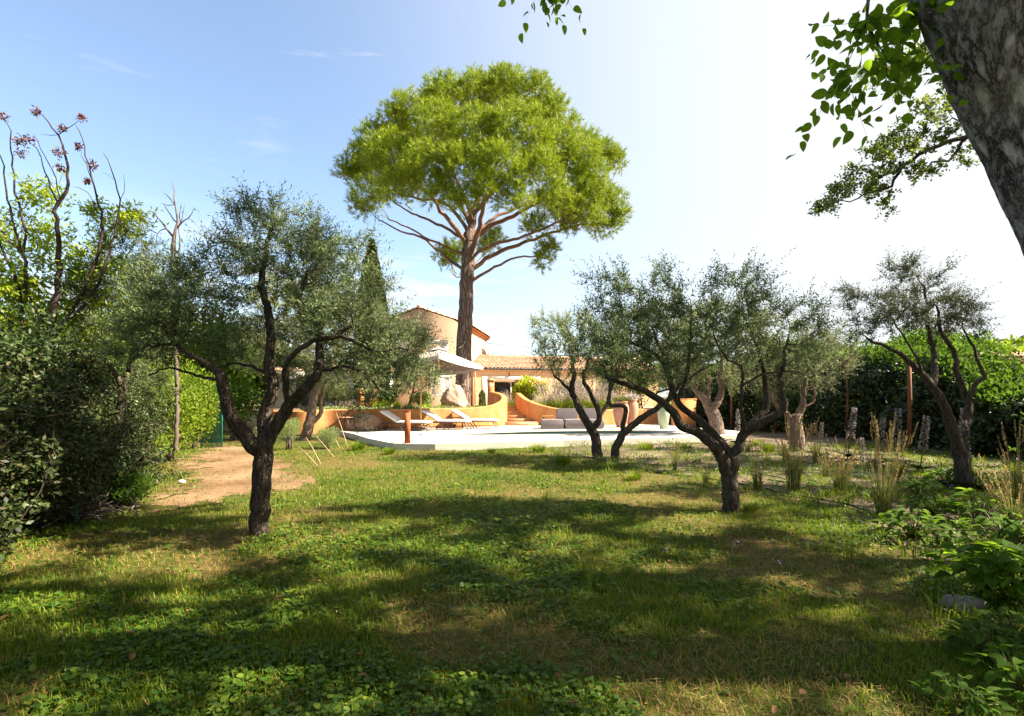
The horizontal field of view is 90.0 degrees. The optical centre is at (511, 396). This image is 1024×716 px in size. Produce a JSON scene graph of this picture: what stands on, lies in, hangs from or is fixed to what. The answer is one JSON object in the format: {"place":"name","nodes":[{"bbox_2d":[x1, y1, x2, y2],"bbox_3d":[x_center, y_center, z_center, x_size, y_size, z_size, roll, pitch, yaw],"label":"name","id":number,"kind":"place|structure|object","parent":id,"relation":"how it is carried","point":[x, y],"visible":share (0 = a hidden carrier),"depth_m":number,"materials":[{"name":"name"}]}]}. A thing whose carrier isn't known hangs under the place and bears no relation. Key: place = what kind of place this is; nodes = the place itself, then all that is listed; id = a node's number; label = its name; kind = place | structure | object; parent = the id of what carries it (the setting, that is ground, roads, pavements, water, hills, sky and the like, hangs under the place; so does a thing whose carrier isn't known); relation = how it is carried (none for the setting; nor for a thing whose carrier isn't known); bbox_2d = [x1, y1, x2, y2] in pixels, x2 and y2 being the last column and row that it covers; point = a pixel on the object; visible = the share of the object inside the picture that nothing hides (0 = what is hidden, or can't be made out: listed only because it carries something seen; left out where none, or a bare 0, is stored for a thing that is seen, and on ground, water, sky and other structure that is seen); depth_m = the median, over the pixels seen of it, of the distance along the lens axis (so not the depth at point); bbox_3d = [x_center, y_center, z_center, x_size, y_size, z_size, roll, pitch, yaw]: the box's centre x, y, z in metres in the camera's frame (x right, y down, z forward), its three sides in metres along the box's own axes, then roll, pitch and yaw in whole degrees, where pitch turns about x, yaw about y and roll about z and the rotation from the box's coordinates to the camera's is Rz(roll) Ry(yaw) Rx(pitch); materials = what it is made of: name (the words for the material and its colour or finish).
{"place":"outdoors","nodes":[
{"label":"outdoors","id":0,"kind":"place"},
{"bbox_2d":[146,445,317,512],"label":"dirt path","id":1,"kind":"structure","parent":0,"point":[243,472],"depth_m":9.95,"materials":[{"name":"brown soil"}]},
{"bbox_2d":[390,304,491,405],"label":"gabled house","id":2,"kind":"structure","parent":0,"point":[446,323],"depth_m":33.31,"materials":[{"name":"paint"}]},
{"bbox_2d":[430,375,450,396],"bbox_3d":[-4.638,-0.675,33.189,1.420,1.370,0.080,0,0,8],"label":"window","id":3,"kind":"structure","parent":2,"relation":"in","point":[442,386],"depth_m":33.17,"materials":[{"name":"white paint"}]},
{"bbox_2d":[0,397,1023,715],"bbox_3d":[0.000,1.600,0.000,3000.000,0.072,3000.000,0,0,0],"label":"ground","id":4,"kind":"structure","parent":0,"point":[442,643],"depth_m":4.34,"materials":[{"name":"green plant"}]},
{"bbox_2d":[5,487,150,528],"bbox_3d":[-5.681,1.364,6.701,1.596,0.471,2.029,0,0,33],"label":"branch heap","id":5,"kind":"object","parent":4,"relation":"on","point":[90,509],"visible":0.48,"depth_m":6.60,"materials":[{"name":"wood"}]},
{"bbox_2d":[0,105,168,512],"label":"tree of heaven","id":6,"kind":"object","parent":4,"relation":"on","point":[16,288],"visible":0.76,"depth_m":7.08,"materials":[{"name":"green plant"}]},
{"bbox_2d":[0,299,195,565],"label":"mixed hedge","id":7,"kind":"object","parent":4,"relation":"on","point":[66,457],"visible":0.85,"depth_m":5.94,"materials":[{"name":"green plant"}]},
{"bbox_2d":[36,212,216,503],"bbox_3d":[-5.757,-0.597,7.772,2.148,4.487,1.912,0,0,-35],"label":"olive tree","id":8,"kind":"object","parent":4,"relation":"on","point":[123,385],"visible":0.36,"depth_m":7.45,"materials":[{"name":"green plant"}]},
{"bbox_2d":[96,466,156,506],"bbox_3d":[-5.647,1.303,7.549,0.879,0.626,0.876,0,0,0],"label":"garden shrub","id":9,"kind":"object","parent":4,"relation":"on","point":[140,483],"visible":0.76,"depth_m":7.41,"materials":[{"name":"green plant"}]},
{"bbox_2d":[134,433,171,455],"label":"garden shrub","id":10,"kind":"object","parent":4,"relation":"on","point":[162,438],"visible":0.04,"depth_m":11.30,"materials":[{"name":"green plant"}]},
{"bbox_2d":[120,336,198,430],"bbox_3d":[-11.879,-0.216,17.035,3.161,3.653,2.763,0,0,-12],"label":"garden shrub","id":11,"kind":"object","parent":4,"relation":"on","point":[171,372],"visible":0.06,"depth_m":16.76,"materials":[{"name":"green plant"}]},
{"bbox_2d":[128,181,194,450],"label":"bare tree","id":12,"kind":"object","parent":4,"relation":"on","point":[177,409],"visible":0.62,"depth_m":10.48,"materials":[{"name":"wood"}]},
{"bbox_2d":[130,372,207,460],"bbox_3d":[-8.379,0.499,12.628,2.075,2.227,1.929,0,0,0],"label":"garden shrub","id":13,"kind":"object","parent":4,"relation":"on","point":[190,410],"visible":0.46,"depth_m":12.45,"materials":[{"name":"green plant"}]},
{"bbox_2d":[162,363,220,448],"bbox_3d":[-9.706,0.296,15.621,1.824,2.639,1.682,0,0,0],"label":"garden shrub","id":14,"kind":"object","parent":4,"relation":"on","point":[211,408],"visible":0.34,"depth_m":15.47,"materials":[{"name":"green plant"}]},
{"bbox_2d":[200,385,222,447],"bbox_3d":[-9.392,0.610,16.000,0.700,1.980,0.035,0,0,0],"label":"green netting","id":15,"kind":"object","parent":4,"relation":"on","point":[216,436],"visible":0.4,"depth_m":15.99,"materials":[{"name":"metal"}]},
{"bbox_2d":[205,376,264,440],"bbox_3d":[-10.059,0.409,18.624,1.884,2.404,2.171,0,0,31],"label":"garden shrub","id":16,"kind":"object","parent":4,"relation":"on","point":[241,395],"visible":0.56,"depth_m":18.53,"materials":[{"name":"green plant"}]},
{"bbox_2d":[65,171,477,536],"bbox_3d":[-2.559,-0.451,6.053,4.431,4.283,2.380,0,0,0],"label":"olive tree","id":17,"kind":"object","parent":4,"relation":"on","point":[324,310],"visible":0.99,"depth_m":5.82,"materials":[{"name":"green plant"}]},
{"bbox_2d":[276,417,301,449],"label":"bush","id":18,"kind":"object","parent":4,"relation":"on","point":[292,429],"visible":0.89,"depth_m":15.05,"materials":[{"name":"green plant"}]},
{"bbox_2d":[220,270,399,439],"bbox_3d":[-7.324,-1.518,19.084,6.945,6.553,4.351,0,0,0],"label":"olive tree","id":19,"kind":"object","parent":4,"relation":"on","point":[312,418],"visible":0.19,"depth_m":18.76,"materials":[{"name":"green plant"}]},
{"bbox_2d":[311,426,340,448],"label":"bush","id":20,"kind":"object","parent":4,"relation":"on","point":[328,437],"visible":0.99,"depth_m":15.49,"materials":[{"name":"green plant"}]},
{"bbox_2d":[1,459,1020,715],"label":"fallen leaves","id":21,"kind":"object","parent":4,"relation":"on","point":[559,675],"visible":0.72,"depth_m":3.59,"materials":[{"name":"brown plant"}]},
{"bbox_2d":[0,449,1023,715],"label":"clover","id":22,"kind":"object","parent":4,"relation":"on","point":[398,709],"visible":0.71,"depth_m":3.58,"materials":[{"name":"green plant"}]},
{"bbox_2d":[326,424,738,450],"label":"pool deck","id":23,"kind":"structure","parent":4,"relation":"on","point":[390,438],"depth_m":17.44,"materials":[{"name":"concrete"}]},
{"bbox_2d":[344,414,381,430],"bbox_3d":[-6.161,1.061,21.185,1.546,0.670,0.974,0,0,0],"label":"boulder","id":24,"kind":"object","parent":23,"relation":"on","point":[376,422],"visible":0.74,"depth_m":20.84,"materials":[{"name":"stone"}]},
{"bbox_2d":[377,410,432,431],"bbox_3d":[-4.346,0.996,20.903,2.120,0.835,0.723,0,0,8],"label":"sun lounger","id":25,"kind":"object","parent":23,"relation":"on","point":[393,417],"visible":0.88,"depth_m":20.68,"materials":[{"name":"fabric"}]},
{"bbox_2d":[404,411,411,442],"bbox_3d":[-3.136,0.915,15.360,0.240,0.969,0.240,0,0,-8],"label":"steel post","id":26,"kind":"object","parent":23,"relation":"on","point":[406,426],"visible":1,"depth_m":15.28,"materials":[{"name":"metal"}]},
{"bbox_2d":[405,345,482,430],"bbox_3d":[-3.075,-0.388,21.500,2.607,3.566,2.767,0,0,36],"label":"parasol","id":27,"kind":"object","parent":23,"relation":"on","point":[460,365],"visible":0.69,"depth_m":21.39,"materials":[{"name":"white fabric"}]},
{"bbox_2d":[422,410,471,429],"bbox_3d":[-2.797,0.996,21.702,2.120,0.835,0.723,0,0,7],"label":"sun lounger","id":28,"kind":"object","parent":23,"relation":"on","point":[438,419],"visible":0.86,"depth_m":21.44,"materials":[{"name":"fabric"}]},
{"bbox_2d":[450,409,499,428],"bbox_3d":[-1.640,0.996,22.502,2.120,0.835,0.723,0,0,6],"label":"sun lounger","id":29,"kind":"object","parent":23,"relation":"on","point":[460,414],"visible":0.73,"depth_m":22.23,"materials":[{"name":"fabric"}]},
{"bbox_2d":[505,405,537,425],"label":"garden steps","id":30,"kind":"structure","parent":23,"relation":"on","point":[515,417],"depth_m":24.97,"materials":[{"name":"concrete"}]},
{"bbox_2d":[419,429,683,435],"bbox_3d":[1.655,1.410,19.796,10.392,0.060,3.198,0,0,-9],"label":"pool coping","id":31,"kind":"object","parent":23,"relation":"on","point":[547,430],"visible":0.76,"depth_m":19.64,"materials":[{"name":"stone"}]},
{"bbox_2d":[541,419,563,428],"bbox_3d":[1.737,1.200,22.250,0.988,0.437,0.884,0,0,0],"label":"pouf","id":32,"kind":"object","parent":23,"relation":"on","point":[552,423],"visible":0.94,"depth_m":21.83,"materials":[{"name":"fabric"}]},
{"bbox_2d":[456,431,663,434],"bbox_3d":[1.649,2.123,19.795,9.775,1.355,2.558,0,0,-9],"label":"pool basin","id":33,"kind":"object","parent":23,"relation":"in","point":[586,432],"visible":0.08,"depth_m":21.16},
{"bbox_2d":[556,408,604,428],"bbox_3d":[3.008,0.973,22.502,2.058,0.891,1.092,0,0,0],"label":"outdoor sofa","id":34,"kind":"object","parent":23,"relation":"on","point":[568,416],"visible":0.62,"depth_m":22.73,"materials":[{"name":"grey fabric"}]},
{"bbox_2d":[612,395,630,427],"bbox_3d":[4.925,0.618,23.179,1.015,1.563,0.971,0,0,24],"label":"terracotta jar","id":35,"kind":"object","parent":23,"relation":"on","point":[618,412],"visible":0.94,"depth_m":22.98,"materials":[{"name":"orange ceramic"}]},
{"bbox_2d":[625,390,641,423],"bbox_3d":[5.422,0.558,23.452,1.013,1.684,1.142,0,0,0],"label":"terracotta jar","id":36,"kind":"object","parent":23,"relation":"on","point":[633,409],"visible":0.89,"depth_m":23.18,"materials":[{"name":"orange ceramic"}]},
{"bbox_2d":[652,401,673,428],"bbox_3d":[6.526,0.758,22.188,0.986,1.285,1.035,0,0,38],"label":"glazed pot","id":37,"kind":"object","parent":23,"relation":"on","point":[663,415],"visible":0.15,"depth_m":22.02,"materials":[{"name":"green ceramic"}]},
{"bbox_2d":[671,399,696,425],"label":"wall pier","id":38,"kind":"structure","parent":23,"relation":"on","point":[690,404],"depth_m":24.35,"materials":[{"name":"paint"}]},
{"bbox_2d":[521,301,633,457],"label":"olive tree","id":39,"kind":"object","parent":4,"relation":"on","point":[591,430],"visible":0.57,"depth_m":13.21,"materials":[{"name":"green plant"}]},
{"bbox_2d":[546,246,865,513],"bbox_3d":[2.545,-0.227,7.219,4.193,3.806,2.152,0,0,0],"label":"olive tree","id":40,"kind":"object","parent":4,"relation":"on","point":[716,444],"visible":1,"depth_m":6.96,"materials":[{"name":"green plant"}]},
{"bbox_2d":[652,293,780,434],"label":"olive tree","id":41,"kind":"object","parent":4,"relation":"on","point":[710,408],"visible":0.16,"depth_m":18.83,"materials":[{"name":"green plant"}]},
{"bbox_2d":[745,440,768,489],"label":"feather grass","id":42,"kind":"object","parent":4,"relation":"on","point":[755,478],"depth_m":8.73,"materials":[{"name":"plant"}]},
{"bbox_2d":[498,0,1023,255],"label":"leaning tree","id":43,"kind":"object","parent":4,"relation":"on","point":[975,49],"visible":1,"depth_m":2.96,"materials":[{"name":"green plant"}]},
{"bbox_2d":[806,26,980,221],"bbox_3d":[11.274,-3.626,11.810,10.024,10.728,4.581,0,0,0],"label":"tree","id":44,"kind":"object","parent":43,"relation":"attached to","point":[872,184],"visible":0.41,"depth_m":10.91,"materials":[{"name":"green plant"}]},
{"bbox_2d":[544,432,1023,629],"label":"soil bed","id":45,"kind":"object","parent":4,"relation":"on","point":[768,437],"visible":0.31,"depth_m":12.02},
{"bbox_2d":[585,301,721,461],"bbox_3d":[3.497,-0.404,12.738,3.395,4.183,2.286,0,0,0],"label":"olive tree","id":46,"kind":"object","parent":45,"relation":"on","point":[624,432],"visible":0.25,"depth_m":12.43,"materials":[{"name":"green plant"}]},
{"bbox_2d":[572,454,891,516],"bbox_3d":[3.366,1.567,10.295,0.416,0.034,7.984,0,0,-26],"label":"irrigation hose","id":47,"kind":"object","parent":45,"relation":"on","point":[744,484],"visible":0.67,"depth_m":8.62,"materials":[{"name":"rubber"}]},
{"bbox_2d":[518,439,1023,643],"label":"weeds","id":48,"kind":"object","parent":45,"relation":"on","point":[942,581],"visible":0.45,"depth_m":7.95,"materials":[{"name":"green plant"}]},
{"bbox_2d":[528,440,1023,642],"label":"wild grass","id":49,"kind":"structure","parent":45,"relation":"on","point":[965,613],"depth_m":7.51,"materials":[{"name":"green plant"}]},
{"bbox_2d":[555,439,1020,577],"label":"violet flowers","id":50,"kind":"object","parent":45,"relation":"on","point":[774,484],"visible":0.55,"depth_m":9.45,"materials":[{"name":"plant"}]},
{"bbox_2d":[771,410,819,492],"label":"feather grass","id":51,"kind":"object","parent":45,"relation":"on","point":[792,472],"depth_m":8.49,"materials":[{"name":"plant"}]},
{"bbox_2d":[735,316,865,450],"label":"olive tree","id":52,"kind":"object","parent":45,"relation":"on","point":[802,406],"visible":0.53,"depth_m":14.87,"materials":[{"name":"green plant"}]},
{"bbox_2d":[805,421,823,461],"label":"feather grass","id":53,"kind":"object","parent":45,"relation":"on","point":[814,453],"depth_m":12.57,"materials":[{"name":"plant"}]},
{"bbox_2d":[813,434,861,495],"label":"feather grass","id":54,"kind":"object","parent":45,"relation":"on","point":[838,480],"depth_m":8.22,"materials":[{"name":"plant"}]},
{"bbox_2d":[828,407,872,458],"bbox_3d":[8.560,0.929,13.017,0.934,1.344,1.042,0,0,-39],"label":"flower spike","id":55,"kind":"object","parent":45,"relation":"on","point":[848,454],"visible":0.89,"depth_m":12.96,"materials":[{"name":"grey plant"}]},
{"bbox_2d":[852,412,917,518],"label":"feather grass","id":56,"kind":"object","parent":45,"relation":"on","point":[884,495],"depth_m":6.70,"materials":[{"name":"plant"}]},
{"bbox_2d":[874,408,919,466],"bbox_3d":[8.580,0.926,11.450,0.933,1.350,1.044,0,0,32],"label":"flower spike","id":57,"kind":"object","parent":45,"relation":"on","point":[898,432],"visible":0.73,"depth_m":11.45,"materials":[{"name":"grey plant"}]},
{"bbox_2d":[907,364,911,449],"bbox_3d":[11.802,0.325,15.201,0.125,2.552,0.114,0,0,-22],"label":"wooden post","id":58,"kind":"object","parent":45,"relation":"on","point":[909,391],"visible":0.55,"depth_m":15.16,"materials":[{"name":"orange wood"}]},
{"bbox_2d":[868,504,957,541],"bbox_3d":[4.491,1.423,5.704,0.820,0.361,0.768,0,0,-25],"label":"leafy plant","id":59,"kind":"object","parent":45,"relation":"on","point":[895,520],"visible":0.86,"depth_m":5.64,"materials":[{"name":"green plant"}]},
{"bbox_2d":[826,245,1003,491],"bbox_3d":[6.651,-0.489,8.508,3.117,4.344,1.588,0,0,-17],"label":"olive tree","id":60,"kind":"object","parent":45,"relation":"on","point":[962,465],"visible":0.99,"depth_m":8.48,"materials":[{"name":"green plant"}]},
{"bbox_2d":[902,415,940,471],"bbox_3d":[8.501,0.996,10.638,0.933,1.211,0.840,0,0,14],"label":"flower spike","id":61,"kind":"object","parent":45,"relation":"on","point":[922,447],"visible":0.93,"depth_m":10.63,"materials":[{"name":"grey plant"}]},
{"bbox_2d":[896,477,949,496],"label":"leafy plant","id":62,"kind":"object","parent":45,"relation":"on","point":[912,485],"visible":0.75,"depth_m":8.07,"materials":[{"name":"green plant"}]},
{"bbox_2d":[895,491,964,516],"bbox_3d":[5.522,1.441,6.742,0.738,0.325,0.691,0,0,-25],"label":"leafy plant","id":63,"kind":"object","parent":45,"relation":"on","point":[924,500],"visible":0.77,"depth_m":6.70,"materials":[{"name":"green plant"}]},
{"bbox_2d":[924,468,958,488],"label":"leafy plant","id":64,"kind":"object","parent":45,"relation":"on","point":[948,472],"visible":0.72,"depth_m":8.86,"materials":[{"name":"green plant"}]},
{"bbox_2d":[936,420,1000,486],"bbox_3d":[7.604,0.998,8.597,0.939,1.208,0.839,0,0,-24],"label":"flower spike","id":65,"kind":"object","parent":45,"relation":"on","point":[967,484],"visible":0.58,"depth_m":8.60,"materials":[{"name":"grey plant"}]},
{"bbox_2d":[938,487,1022,526],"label":"leafy plant","id":66,"kind":"object","parent":45,"relation":"on","point":[950,501],"visible":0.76,"depth_m":6.28,"materials":[{"name":"green plant"}]},
{"bbox_2d":[951,508,1023,551],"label":"leafy plant","id":67,"kind":"object","parent":45,"relation":"on","point":[1010,531],"visible":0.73,"depth_m":5.24,"materials":[{"name":"green plant"}]},
{"bbox_2d":[973,470,1006,490],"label":"leafy plant","id":68,"kind":"object","parent":45,"relation":"on","point":[979,481],"visible":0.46,"depth_m":8.56,"materials":[{"name":"green plant"}]},
{"bbox_2d":[974,449,1023,535],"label":"feather grass","id":69,"kind":"object","parent":45,"relation":"on","point":[1009,503],"depth_m":5.98,"materials":[{"name":"plant"}]},
{"bbox_2d":[997,419,1023,501],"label":"feather grass","id":70,"kind":"object","parent":45,"relation":"on","point":[1018,476],"depth_m":7.59,"materials":[{"name":"plant"}]},
{"bbox_2d":[681,339,1023,459],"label":"creeper hedge","id":71,"kind":"object","parent":4,"relation":"on","point":[877,382],"visible":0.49,"depth_m":16.97,"materials":[{"name":"green plant"}]},
{"bbox_2d":[907,670,1016,715],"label":"leafy plant","id":72,"kind":"object","parent":4,"relation":"on","point":[969,705],"visible":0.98,"depth_m":2.54,"materials":[{"name":"green plant"}]},
{"bbox_2d":[939,594,987,612],"bbox_3d":[3.390,1.557,3.859,0.349,0.124,0.213,0,0,0],"label":"garden stone","id":73,"kind":"object","parent":4,"relation":"on","point":[976,600],"visible":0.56,"depth_m":3.80,"materials":[{"name":"stone"}]},
{"bbox_2d":[920,537,1023,597],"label":"leafy plant","id":74,"kind":"object","parent":4,"relation":"on","point":[1013,567],"visible":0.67,"depth_m":4.00,"materials":[{"name":"green plant"}]},
{"bbox_2d":[936,617,1023,663],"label":"leafy plant","id":75,"kind":"object","parent":4,"relation":"on","point":[1000,638],"visible":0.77,"depth_m":3.13,"materials":[{"name":"green plant"}]},
{"bbox_2d":[947,539,1023,606],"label":"leafy plant","id":76,"kind":"object","parent":4,"relation":"on","point":[978,547],"visible":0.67,"depth_m":3.90,"materials":[{"name":"green plant"}]},
{"bbox_2d":[955,642,1023,704],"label":"leafy plant","id":77,"kind":"object","parent":4,"relation":"on","point":[1014,673],"visible":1,"depth_m":2.68,"materials":[{"name":"green plant"}]},
{"bbox_2d":[964,606,1023,644],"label":"leafy plant","id":78,"kind":"object","parent":4,"relation":"on","point":[990,612],"visible":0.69,"depth_m":3.34,"materials":[{"name":"green plant"}]},
{"bbox_2d":[974,334,1023,351],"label":"wooded hill","id":79,"kind":"structure","parent":4,"relation":"on","point":[1019,341],"depth_m":98.57,"materials":[{"name":"green plant"}]},
{"bbox_2d":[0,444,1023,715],"bbox_3d":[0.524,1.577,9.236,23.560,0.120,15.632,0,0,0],"label":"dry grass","id":80,"kind":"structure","parent":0,"point":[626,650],"depth_m":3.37,"materials":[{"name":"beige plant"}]},
{"bbox_2d":[0,0,1023,396],"label":"sky","id":81,"kind":"structure","parent":0,"point":[709,99],"materials":[{"name":"blue"}]},
{"bbox_2d":[184,400,886,434],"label":"terrace ground","id":82,"kind":"structure","parent":0,"point":[252,427],"depth_m":23.70,"materials":[{"name":"stone"}]},
{"bbox_2d":[104,283,224,386],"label":"background tree","id":83,"kind":"object","parent":82,"relation":"on","point":[189,360],"visible":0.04,"depth_m":24.84,"materials":[{"name":"green plant"}]},
{"bbox_2d":[178,306,264,391],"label":"background tree","id":84,"kind":"object","parent":82,"relation":"on","point":[231,372],"visible":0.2,"depth_m":25.64,"materials":[{"name":"green plant"}]},
{"bbox_2d":[243,340,311,407],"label":"background tree","id":85,"kind":"object","parent":82,"relation":"on","point":[259,386],"visible":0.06,"depth_m":29.52,"materials":[{"name":"green plant"}]},
{"bbox_2d":[274,362,393,407],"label":"outbuilding","id":86,"kind":"structure","parent":82,"relation":"on","point":[280,401],"depth_m":29.50,"materials":[{"name":"white paint"}]},
{"bbox_2d":[318,385,355,406],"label":"terrace shrub","id":87,"kind":"object","parent":82,"relation":"on","point":[326,399],"visible":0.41,"depth_m":24.51,"materials":[{"name":"green plant"}]},
{"bbox_2d":[351,238,391,406],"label":"cypress tree","id":88,"kind":"object","parent":82,"relation":"on","point":[371,249],"visible":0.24,"depth_m":27.63,"materials":[{"name":"plant"}]},
{"bbox_2d":[271,391,506,434],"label":"retaining wall","id":89,"kind":"structure","parent":82,"relation":"on","point":[496,408],"depth_m":22.21,"materials":[{"name":"paint"}]},
{"bbox_2d":[299,405,487,410],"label":"terrace ground cover","id":90,"kind":"object","parent":82,"relation":"on","point":[388,407],"visible":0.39,"depth_m":22.74,"materials":[{"name":"green plant"}]},
{"bbox_2d":[388,370,439,405],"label":"olive tree","id":91,"kind":"object","parent":82,"relation":"on","point":[414,387],"visible":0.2,"depth_m":23.44,"materials":[{"name":"green plant"}]},
{"bbox_2d":[408,391,433,406],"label":"terrace shrub","id":92,"kind":"object","parent":82,"relation":"on","point":[426,398],"visible":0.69,"depth_m":25.68,"materials":[{"name":"green plant"}]},
{"bbox_2d":[440,384,467,407],"bbox_3d":[-2.780,0.088,24.634,1.327,1.381,1.059,0,0,0],"label":"boulder","id":93,"kind":"object","parent":82,"relation":"on","point":[453,396],"visible":0.73,"depth_m":24.30,"materials":[{"name":"stone"}]},
{"bbox_2d":[329,60,635,406],"bbox_3d":[-1.592,-9.326,27.807,14.314,20.374,14.359,0,0,-42],"label":"umbrella pine","id":94,"kind":"object","parent":82,"relation":"on","point":[488,142],"visible":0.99,"depth_m":24.74,"materials":[{"name":"green plant"}]},
{"bbox_2d":[511,374,550,400],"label":"flowering shrub","id":95,"kind":"object","parent":82,"relation":"on","point":[527,389],"visible":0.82,"depth_m":27.10,"materials":[{"name":"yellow plant"}]},
{"bbox_2d":[548,388,578,407],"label":"fountain grass","id":96,"kind":"object","parent":82,"relation":"on","point":[559,404],"depth_m":25.55,"materials":[{"name":"plant"}]},
{"bbox_2d":[515,392,658,424],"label":"retaining wall","id":97,"kind":"structure","parent":82,"relation":"on","point":[528,408],"depth_m":25.05,"materials":[{"name":"paint"}]},
{"bbox_2d":[613,363,665,407],"bbox_3d":[7.113,-0.708,28.383,3.035,2.766,1.917,0,0,0],"label":"terrace shrub","id":98,"kind":"object","parent":82,"relation":"on","point":[647,386],"visible":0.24,"depth_m":28.29,"materials":[{"name":"green plant"}]},
{"bbox_2d":[904,326,1003,351],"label":"background tree","id":99,"kind":"object","parent":82,"relation":"on","point":[923,339],"visible":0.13,"depth_m":30.53,"materials":[{"name":"green plant"}]},
{"bbox_2d":[529,375,569,407],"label":"fountain grass","id":100,"kind":"object","parent":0,"point":[544,388],"depth_m":26.89,"materials":[{"name":"plant"}]},
{"bbox_2d":[471,355,657,405],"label":"tiled wing","id":101,"kind":"structure","parent":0,"point":[504,376],"depth_m":35.91,"materials":[{"name":"paint"}]},
{"bbox_2d":[576,375,607,408],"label":"fountain grass","id":102,"kind":"object","parent":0,"point":[600,387],"depth_m":27.36,"materials":[{"name":"plant"}]},
{"bbox_2d":[856,438,887,472],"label":"feather grass","id":103,"kind":"object","parent":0,"point":[874,462],"depth_m":10.30,"materials":[{"name":"plant"}]},
{"bbox_2d":[883,428,911,482],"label":"feather grass","id":104,"kind":"object","parent":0,"point":[899,475],"depth_m":9.37,"materials":[{"name":"plant"}]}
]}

